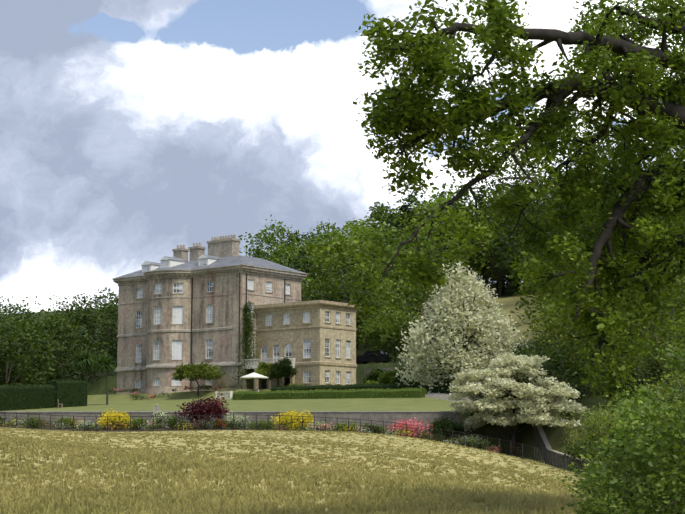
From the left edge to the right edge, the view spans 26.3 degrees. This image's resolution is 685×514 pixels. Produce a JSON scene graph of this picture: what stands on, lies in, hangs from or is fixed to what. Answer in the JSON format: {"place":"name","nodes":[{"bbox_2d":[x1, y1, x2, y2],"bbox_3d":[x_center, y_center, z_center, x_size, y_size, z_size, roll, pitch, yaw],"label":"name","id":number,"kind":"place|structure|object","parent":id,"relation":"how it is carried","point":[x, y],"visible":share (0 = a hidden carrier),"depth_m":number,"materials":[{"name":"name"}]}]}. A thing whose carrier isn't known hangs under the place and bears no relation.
{"place":"outdoors","nodes":[
{"label":"outdoors","id":0,"kind":"place"},
{"bbox_2d":[136,254,349,387],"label":"windows","id":1,"kind":"structure","parent":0,"point":[307,343],"depth_m":179.77,"materials":[{"name":"white glass"}]},
{"bbox_2d":[0,282,684,513],"bbox_3d":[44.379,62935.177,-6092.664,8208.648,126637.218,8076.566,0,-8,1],"label":"ground","id":2,"kind":"structure","parent":0,"point":[96,399],"depth_m":125.35,"materials":[{"name":"plant"}]},
{"bbox_2d":[0,385,54,410],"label":"tall hedge","id":3,"kind":"object","parent":2,"relation":"on","point":[14,397],"visible":0.73,"depth_m":151.86,"materials":[{"name":"green plant"}]},
{"bbox_2d":[45,380,86,407],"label":"tall hedge","id":4,"kind":"object","parent":2,"relation":"on","point":[76,393],"visible":0.69,"depth_m":160.33,"materials":[{"name":"green plant"}]},
{"bbox_2d":[116,267,349,394],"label":"house wall","id":5,"kind":"structure","parent":2,"relation":"on","point":[225,313],"depth_m":180.24,"materials":[{"name":"beige stone"}]},
{"bbox_2d":[112,234,307,388],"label":"house trim","id":6,"kind":"structure","parent":5,"relation":"attached to","point":[224,246],"depth_m":181.54,"materials":[{"name":"beige stone"}]},
{"bbox_2d":[116,255,303,277],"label":"roof","id":7,"kind":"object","parent":5,"relation":"on","point":[226,261],"visible":0.31,"depth_m":181.47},
{"bbox_2d":[141,255,219,265],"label":"house lead","id":8,"kind":"object","parent":7,"relation":"on","point":[179,259],"visible":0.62,"depth_m":184.02,"materials":[{"name":"grey metal"}]},
{"bbox_2d":[215,390,258,398],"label":"garden bench","id":9,"kind":"object","parent":2,"relation":"on","point":[228,392],"visible":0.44,"depth_m":166.80,"materials":[{"name":"white wood"}]},
{"bbox_2d":[240,372,267,390],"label":"patio umbrella","id":10,"kind":"object","parent":2,"relation":"on","point":[254,375],"visible":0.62,"depth_m":167.21,"materials":[{"name":"fabric"}]},
{"bbox_2d":[0,301,520,454],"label":"garden shrubs","id":11,"kind":"object","parent":2,"relation":"on","point":[204,371],"depth_m":121.63,"materials":[{"name":"green plant"}]},
{"bbox_2d":[256,308,319,388],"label":"house wall","id":12,"kind":"structure","parent":2,"relation":"on","point":[293,338],"depth_m":173.23,"materials":[{"name":"stone"}]},
{"bbox_2d":[242,357,294,369],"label":"balustrade","id":13,"kind":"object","parent":12,"relation":"attached to","point":[253,366],"visible":0.52,"depth_m":173.28,"materials":[{"name":"beige stone"}]},
{"bbox_2d":[242,300,360,388],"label":"house trim","id":14,"kind":"structure","parent":12,"relation":"attached to","point":[325,304],"depth_m":173.20,"materials":[{"name":"beige stone"}]},
{"bbox_2d":[0,412,587,473],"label":"garden wall","id":15,"kind":"structure","parent":2,"relation":"on","point":[376,417],"depth_m":124.14,"materials":[{"name":"grey stone"}]},
{"bbox_2d":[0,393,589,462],"bbox_3d":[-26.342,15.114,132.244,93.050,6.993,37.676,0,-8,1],"label":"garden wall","id":16,"kind":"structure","parent":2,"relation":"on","point":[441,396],"depth_m":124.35,"materials":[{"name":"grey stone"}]},
{"bbox_2d":[232,388,426,399],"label":"hedge","id":17,"kind":"object","parent":2,"relation":"on","point":[325,394],"visible":0.69,"depth_m":152.74,"materials":[{"name":"green plant"}]},
{"bbox_2d":[0,427,669,513],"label":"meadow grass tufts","id":18,"kind":"object","parent":2,"relation":"on","point":[147,495],"visible":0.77,"depth_m":38.23,"materials":[{"name":"yellow plant"}]},
{"bbox_2d":[320,308,355,384],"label":"house wall","id":19,"kind":"structure","parent":2,"relation":"on","point":[333,335],"depth_m":173.22,"materials":[{"name":"stone"}]},
{"bbox_2d":[1,412,679,493],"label":"iron fence","id":20,"kind":"object","parent":2,"relation":"on","point":[153,422],"visible":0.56,"depth_m":117.09,"materials":[{"name":"grey metal"}]},
{"bbox_2d":[0,141,684,385],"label":"trees","id":21,"kind":"object","parent":2,"relation":"on","point":[36,340],"depth_m":216.97,"materials":[{"name":"green plant"}]},
{"bbox_2d":[271,382,462,393],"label":"hedge","id":22,"kind":"object","parent":2,"relation":"on","point":[435,389],"visible":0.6,"depth_m":152.86,"materials":[{"name":"green plant"}]},
{"bbox_2d":[356,350,390,363],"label":"car","id":23,"kind":"object","parent":2,"relation":"on","point":[366,357],"visible":0.81,"depth_m":183.78,"materials":[{"name":"black metal"}]},
{"bbox_2d":[365,367,424,382],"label":"drive retaining wall","id":24,"kind":"structure","parent":2,"relation":"on","point":[367,371],"depth_m":175.78,"materials":[{"name":"grey stone"}]},
{"bbox_2d":[306,0,684,406],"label":"oak tree","id":25,"kind":"object","parent":2,"relation":"on","point":[429,54],"depth_m":24.39,"materials":[{"name":"green plant"}]},
{"bbox_2d":[442,108,684,491],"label":"valley trees","id":26,"kind":"object","parent":2,"relation":"on","point":[556,354],"depth_m":135.40,"materials":[{"name":"green plant"}]},
{"bbox_2d":[556,342,684,513],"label":"hawthorn bush","id":27,"kind":"object","parent":2,"relation":"on","point":[617,495],"depth_m":15.66,"materials":[{"name":"green plant"}]},
{"bbox_2d":[0,0,684,313],"label":"sky","id":28,"kind":"structure","parent":0,"point":[132,132],"materials":[{"name":"white"}]},
{"bbox_2d":[395,259,586,453],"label":"flowering trees","id":29,"kind":"object","parent":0,"point":[486,389],"depth_m":145.04,"materials":[{"name":"white plant"}]}
]}

